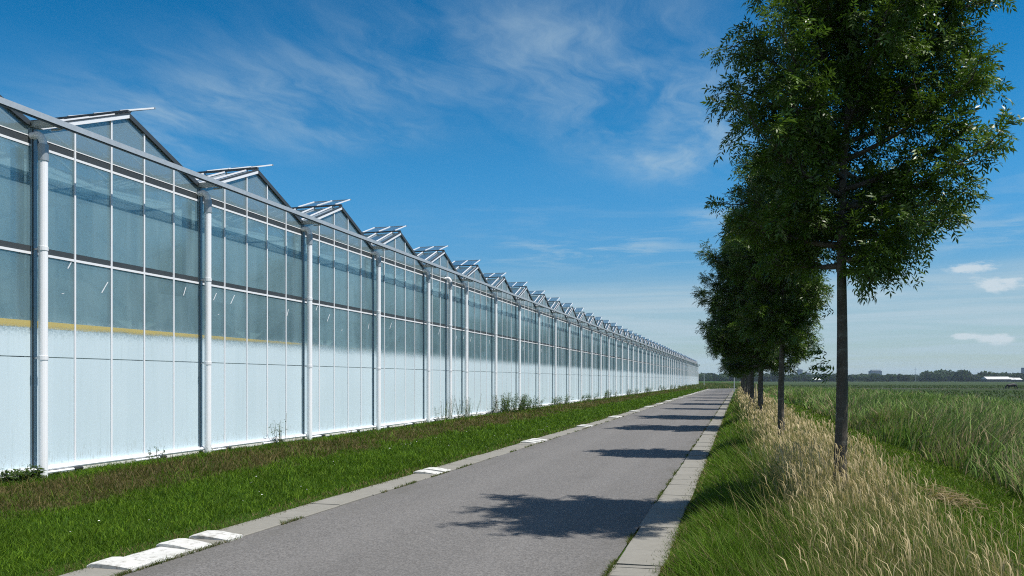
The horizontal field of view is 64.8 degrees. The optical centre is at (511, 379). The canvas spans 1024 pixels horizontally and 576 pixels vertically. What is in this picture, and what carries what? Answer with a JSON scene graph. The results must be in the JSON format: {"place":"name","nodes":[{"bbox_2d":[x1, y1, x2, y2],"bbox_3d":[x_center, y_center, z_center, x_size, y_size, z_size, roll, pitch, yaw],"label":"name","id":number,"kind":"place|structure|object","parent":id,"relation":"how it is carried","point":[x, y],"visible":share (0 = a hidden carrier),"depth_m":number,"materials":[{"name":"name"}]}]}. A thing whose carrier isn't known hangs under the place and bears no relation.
{"place":"outdoors","nodes":[
{"label":"outdoors","id":0,"kind":"place"},
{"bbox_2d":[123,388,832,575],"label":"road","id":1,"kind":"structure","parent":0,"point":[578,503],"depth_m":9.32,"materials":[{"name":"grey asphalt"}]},
{"bbox_2d":[63,395,729,575],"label":"joint grass","id":2,"kind":"structure","parent":1,"relation":"on","point":[611,565],"depth_m":8.95,"materials":[{"name":"green plant"}]},
{"bbox_2d":[0,381,1023,575],"bbox_3d":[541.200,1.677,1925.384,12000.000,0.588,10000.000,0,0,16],"label":"ground","id":3,"kind":"structure","parent":0,"point":[862,383],"depth_m":11.53,"materials":[{"name":"green plant"}]},
{"bbox_2d":[0,467,30,483],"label":"weed","id":4,"kind":"object","parent":3,"relation":"on","point":[7,476],"visible":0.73,"depth_m":11.48,"materials":[{"name":"green plant"}]},
{"bbox_2d":[7,464,46,481],"bbox_3d":[-7.151,1.410,11.948,0.527,0.321,0.693,0,0,16],"label":"weed","id":5,"kind":"object","parent":3,"relation":"on","point":[37,473],"visible":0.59,"depth_m":11.98,"materials":[{"name":"green plant"}]},
{"bbox_2d":[87,557,151,571],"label":"kerb block","id":6,"kind":"structure","parent":3,"relation":"on","point":[123,563],"depth_m":6.83,"materials":[{"name":"white paint"}]},
{"bbox_2d":[124,552,174,562],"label":"kerb block","id":7,"kind":"structure","parent":3,"relation":"on","point":[152,557],"depth_m":7.21,"materials":[{"name":"white paint"}]},
{"bbox_2d":[147,446,164,460],"bbox_3d":[-6.426,1.378,14.596,0.355,0.405,0.391,0,0,-34],"label":"weed","id":8,"kind":"object","parent":3,"relation":"on","point":[155,455],"visible":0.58,"depth_m":14.64,"materials":[{"name":"green plant"}]},
{"bbox_2d":[138,547,194,554],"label":"kerb block","id":9,"kind":"structure","parent":3,"relation":"on","point":[165,550],"depth_m":7.46,"materials":[{"name":"white paint"}]},
{"bbox_2d":[156,538,211,549],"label":"kerb block","id":10,"kind":"structure","parent":3,"relation":"on","point":[184,543],"depth_m":7.67,"materials":[{"name":"white paint"}]},
{"bbox_2d":[189,530,242,540],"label":"kerb block","id":11,"kind":"structure","parent":3,"relation":"on","point":[215,535],"depth_m":8.08,"materials":[{"name":"white paint"}]},
{"bbox_2d":[268,413,286,443],"bbox_3d":[-5.350,1.159,18.578,0.406,0.790,0.428,0,0,16],"label":"weed","id":12,"kind":"object","parent":3,"relation":"on","point":[279,436],"visible":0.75,"depth_m":18.59,"materials":[{"name":"green plant"}]},
{"bbox_2d":[0,95,699,477],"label":"greenhouse","id":13,"kind":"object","parent":3,"relation":"on","point":[134,325],"visible":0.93,"depth_m":17.66,"materials":[{"name":"glass"}]},
{"bbox_2d":[0,323,30,355],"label":"window","id":14,"kind":"structure","parent":13,"relation":"in","point":[14,341],"depth_m":12.16,"materials":[{"name":"white glass"}]},
{"bbox_2d":[37,120,197,461],"bbox_3d":[-6.856,-1.585,14.392,0.050,5.842,3.900,0,0,16],"label":"window","id":15,"kind":"structure","parent":13,"relation":"in","point":[73,344],"depth_m":14.01,"materials":[{"name":"white glass"}]},
{"bbox_2d":[202,176,301,442],"bbox_3d":[-5.774,-1.585,18.243,0.050,5.842,3.900,0,0,16],"label":"window","id":16,"kind":"structure","parent":13,"relation":"in","point":[247,353],"depth_m":18.12,"materials":[{"name":"white glass"}]},
{"bbox_2d":[305,213,371,431],"bbox_3d":[-4.691,-1.585,22.094,0.050,5.842,3.900,0,0,16],"label":"window","id":17,"kind":"structure","parent":13,"relation":"in","point":[320,356],"depth_m":21.76,"materials":[{"name":"white glass"}]},
{"bbox_2d":[374,238,422,423],"bbox_3d":[-3.609,-1.585,25.945,0.050,5.842,3.900,0,0,16],"label":"window","id":18,"kind":"structure","parent":13,"relation":"in","point":[394,360],"depth_m":25.91,"materials":[{"name":"white glass"}]},
{"bbox_2d":[424,257,460,415],"bbox_3d":[-2.527,-1.585,29.795,0.050,5.842,3.900,0,0,16],"label":"window","id":19,"kind":"structure","parent":13,"relation":"in","point":[438,363],"depth_m":29.67,"materials":[{"name":"white glass"}]},
{"bbox_2d":[463,271,490,411],"bbox_3d":[-1.444,-1.585,33.646,0.050,5.842,3.900,0,0,16],"label":"window","id":20,"kind":"structure","parent":13,"relation":"in","point":[474,365],"depth_m":34.01,"materials":[{"name":"white glass"}]},
{"bbox_2d":[492,283,515,405],"bbox_3d":[-0.362,-1.585,37.497,0.050,5.842,3.900,0,0,16],"label":"window","id":21,"kind":"structure","parent":13,"relation":"in","point":[502,366],"depth_m":37.86,"materials":[{"name":"white glass"}]},
{"bbox_2d":[517,292,534,400],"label":"window","id":22,"kind":"structure","parent":13,"relation":"in","point":[528,368],"depth_m":41.73,"materials":[{"name":"white glass"}]},
{"bbox_2d":[536,300,551,402],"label":"window","id":23,"kind":"structure","parent":13,"relation":"in","point":[546,369],"depth_m":45.57,"materials":[{"name":"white glass"}]},
{"bbox_2d":[553,306,565,397],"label":"window","id":24,"kind":"structure","parent":13,"relation":"in","point":[560,370],"depth_m":49.42,"materials":[{"name":"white glass"}]},
{"bbox_2d":[567,312,577,400],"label":"window","id":25,"kind":"structure","parent":13,"relation":"in","point":[573,370],"depth_m":53.27,"materials":[{"name":"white glass"}]},
{"bbox_2d":[579,316,588,374],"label":"window","id":26,"kind":"structure","parent":13,"relation":"in","point":[585,371],"depth_m":57.13,"materials":[{"name":"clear glass"}]},
{"bbox_2d":[589,320,597,395],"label":"window","id":27,"kind":"structure","parent":13,"relation":"in","point":[594,371],"depth_m":60.97,"materials":[{"name":"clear glass"}]},
{"bbox_2d":[599,324,605,396],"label":"window","id":28,"kind":"structure","parent":13,"relation":"in","point":[604,370],"depth_m":64.83,"materials":[{"name":"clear glass"}]},
{"bbox_2d":[607,327,613,395],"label":"window","id":29,"kind":"structure","parent":13,"relation":"in","point":[611,373],"depth_m":68.68,"materials":[{"name":"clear glass"}]},
{"bbox_2d":[614,330,619,375],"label":"window","id":30,"kind":"structure","parent":13,"relation":"in","point":[618,372],"depth_m":72.52,"materials":[{"name":"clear glass"}]},
{"bbox_2d":[621,332,625,393],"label":"window","id":31,"kind":"structure","parent":13,"relation":"in","point":[624,373],"depth_m":74.82,"materials":[{"name":"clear glass"}]},
{"bbox_2d":[626,340,630,391],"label":"window","id":32,"kind":"structure","parent":13,"relation":"in","point":[630,340],"depth_m":80.98,"materials":[{"name":"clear glass"}]},
{"bbox_2d":[632,337,635,392],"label":"window","id":33,"kind":"structure","parent":13,"relation":"in","point":[633,337],"depth_m":84.09,"materials":[{"name":"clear glass"}]},
{"bbox_2d":[639,344,640,376],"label":"window","id":34,"kind":"structure","parent":13,"relation":"in","point":[639,344],"depth_m":88.70,"materials":[{"name":"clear glass"}]},
{"bbox_2d":[641,347,644,391],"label":"window","id":35,"kind":"structure","parent":13,"relation":"in","point":[641,347],"depth_m":90.23,"materials":[{"name":"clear glass"}]},
{"bbox_2d":[645,345,647,390],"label":"window","id":36,"kind":"structure","parent":13,"relation":"in","point":[645,345],"depth_m":94.08,"materials":[{"name":"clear glass"}]},
{"bbox_2d":[652,349,654,389],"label":"window","id":37,"kind":"structure","parent":13,"relation":"in","point":[654,349],"depth_m":104.09,"materials":[{"name":"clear glass"}]},
{"bbox_2d":[655,350,657,389],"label":"window","id":38,"kind":"structure","parent":13,"relation":"in","point":[655,350],"depth_m":107.94,"materials":[{"name":"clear glass"}]},
{"bbox_2d":[658,347,660,376],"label":"window","id":39,"kind":"structure","parent":13,"relation":"in","point":[659,347],"depth_m":109.48,"materials":[{"name":"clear glass"}]},
{"bbox_2d":[668,356,668,388],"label":"window","id":40,"kind":"structure","parent":13,"relation":"in","point":[668,356],"depth_m":124.88,"materials":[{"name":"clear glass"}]},
{"bbox_2d":[60,389,708,575],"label":"kerb","id":41,"kind":"structure","parent":3,"relation":"on","point":[244,529],"depth_m":10.61,"materials":[{"name":"concrete"}]},
{"bbox_2d":[413,470,442,473],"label":"kerb block","id":42,"kind":"structure","parent":3,"relation":"on","point":[425,472],"depth_m":13.70,"materials":[{"name":"white paint"}]},
{"bbox_2d":[423,467,449,471],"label":"kerb block","id":43,"kind":"structure","parent":3,"relation":"on","point":[437,469],"depth_m":14.09,"materials":[{"name":"white paint"}]},
{"bbox_2d":[434,396,454,421],"bbox_3d":[-2.412,1.051,28.756,0.620,1.000,1.347,0,0,30],"label":"weed","id":44,"kind":"object","parent":3,"relation":"on","point":[447,417],"visible":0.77,"depth_m":28.77,"materials":[{"name":"green plant"}]},
{"bbox_2d":[455,394,481,417],"bbox_3d":[-1.730,1.037,30.915,0.828,1.008,2.312,0,0,16],"label":"weed","id":45,"kind":"object","parent":3,"relation":"on","point":[466,413],"visible":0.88,"depth_m":30.75,"materials":[{"name":"green plant"}]},
{"bbox_2d":[490,392,526,413],"bbox_3d":[-0.105,1.038,35.608,1.582,1.030,3.392,0,0,16],"label":"weed","id":46,"kind":"object","parent":3,"relation":"on","point":[505,404],"visible":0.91,"depth_m":35.41,"materials":[{"name":"green plant"}]},
{"bbox_2d":[521,395,545,410],"bbox_3d":[0.888,1.102,39.373,1.423,0.874,2.756,0,0,16],"label":"weed","id":47,"kind":"object","parent":3,"relation":"on","point":[529,405],"visible":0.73,"depth_m":39.56,"materials":[{"name":"green plant"}]},
{"bbox_2d":[551,395,573,404],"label":"weed","id":48,"kind":"object","parent":3,"relation":"on","point":[559,400],"visible":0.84,"depth_m":46.97,"materials":[{"name":"green plant"}]},
{"bbox_2d":[582,392,600,400],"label":"weed","id":49,"kind":"object","parent":3,"relation":"on","point":[588,397],"visible":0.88,"depth_m":55.76,"materials":[{"name":"green plant"}]},
{"bbox_2d":[605,390,620,397],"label":"weed","id":50,"kind":"object","parent":3,"relation":"on","point":[606,393],"visible":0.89,"depth_m":64.55,"materials":[{"name":"green plant"}]},
{"bbox_2d":[607,389,733,575],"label":"kerb","id":51,"kind":"structure","parent":3,"relation":"on","point":[636,558],"depth_m":9.31,"materials":[{"name":"concrete"}]},
{"bbox_2d":[722,304,749,395],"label":"ash tree","id":52,"kind":"object","parent":3,"relation":"on","point":[748,378],"depth_m":43.67,"materials":[{"name":"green plant"}]},
{"bbox_2d":[707,312,767,396],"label":"ash tree","id":53,"kind":"object","parent":3,"relation":"on","point":[746,385],"depth_m":52.77,"materials":[{"name":"green plant"}]},
{"bbox_2d":[720,359,756,380],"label":"ash tree","id":54,"kind":"object","parent":3,"relation":"on","point":[742,375],"visible":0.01,"depth_m":70.95,"materials":[{"name":"green plant"}]},
{"bbox_2d":[739,371,744,393],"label":"ash tree","id":55,"kind":"object","parent":3,"relation":"on","point":[743,384],"depth_m":61.42,"materials":[{"name":"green plant"}]},
{"bbox_2d":[701,249,787,403],"bbox_3d":[10.063,-2.293,33.675,4.494,8.018,4.565,0,0,19],"label":"ash tree","id":56,"kind":"object","parent":3,"relation":"on","point":[752,375],"visible":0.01,"depth_m":33.53,"materials":[{"name":"green plant"}]},
{"bbox_2d":[690,212,823,413],"bbox_3d":[7.909,-1.957,26.052,4.158,7.302,4.093,0,0,16],"label":"ash tree","id":57,"kind":"object","parent":3,"relation":"on","point":[739,349],"visible":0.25,"depth_m":25.75,"materials":[{"name":"green plant"}]},
{"bbox_2d":[770,372,777,380],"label":"distant tree","id":58,"kind":"object","parent":3,"relation":"on","point":[774,377],"visible":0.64,"depth_m":897.74,"materials":[{"name":"green plant"}]},
{"bbox_2d":[721,143,834,436],"bbox_3d":[5.566,-1.821,16.856,2.413,7.036,2.847,0,0,16],"label":"ash tree","id":59,"kind":"object","parent":3,"relation":"on","point":[770,321],"visible":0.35,"depth_m":16.54,"materials":[{"name":"green plant"}]},
{"bbox_2d":[655,400,951,575],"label":"verge grass","id":60,"kind":"structure","parent":3,"relation":"on","point":[695,534],"depth_m":7.54,"materials":[{"name":"green plant"}]},
{"bbox_2d":[699,0,1023,496],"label":"ash tree","id":61,"kind":"object","parent":3,"relation":"on","point":[812,132],"visible":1,"depth_m":8.42,"materials":[{"name":"green plant"}]},
{"bbox_2d":[699,369,1023,381],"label":"distant wood","id":62,"kind":"object","parent":3,"relation":"on","point":[945,375],"visible":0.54,"depth_m":957.82,"materials":[{"name":"leaf"},{"name":"bark"}]},
{"bbox_2d":[763,385,1023,501],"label":"reeds","id":63,"kind":"object","parent":3,"relation":"on","point":[981,437],"visible":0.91,"depth_m":20.96,"materials":[{"name":"green plant"}]},
{"bbox_2d":[914,483,999,516],"bbox_3d":[5.909,1.583,10.754,1.141,0.272,2.725,0,0,16],"label":"cut hay","id":64,"kind":"object","parent":3,"relation":"on","point":[955,495],"visible":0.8,"depth_m":10.69,"materials":[{"name":"beige plant"}]},
{"bbox_2d":[981,377,1010,381],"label":"shed","id":65,"kind":"structure","parent":3,"relation":"on","point":[995,379],"depth_m":875.38,"materials":[{"name":"metal"}]},
{"bbox_2d":[1005,383,1017,388],"bbox_3d":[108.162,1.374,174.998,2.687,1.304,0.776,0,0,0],"label":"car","id":66,"kind":"object","parent":3,"relation":"on","point":[1011,385],"visible":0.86,"depth_m":174.75,"materials":[{"name":"grey metal"}]},
{"bbox_2d":[0,0,1023,374],"label":"sky","id":67,"kind":"structure","parent":0,"point":[567,149],"materials":[{"name":"blue"}]},
{"bbox_2d":[678,382,770,389],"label":"field grass","id":68,"kind":"structure","parent":0,"point":[711,385],"depth_m":159.51,"materials":[{"name":"green plant"}]},
{"bbox_2d":[697,386,1023,575],"bbox_3d":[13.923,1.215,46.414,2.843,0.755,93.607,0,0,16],"label":"tall grass","id":69,"kind":"structure","parent":0,"point":[808,551],"depth_m":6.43,"materials":[{"name":"beige plant"}]},
{"bbox_2d":[868,370,881,374],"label":"office block","id":70,"kind":"structure","parent":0,"point":[875,371],"depth_m":2091.00,"materials":[{"name":"grey metal"}]},
{"bbox_2d":[764,384,1023,403],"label":"pasture grass","id":71,"kind":"structure","parent":0,"point":[941,387],"depth_m":176.13,"materials":[{"name":"green plant"}]},
{"bbox_2d":[775,402,1023,575],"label":"path grass","id":72,"kind":"structure","parent":0,"point":[917,460],"depth_m":11.43,"materials":[{"name":"green plant"}]}
]}

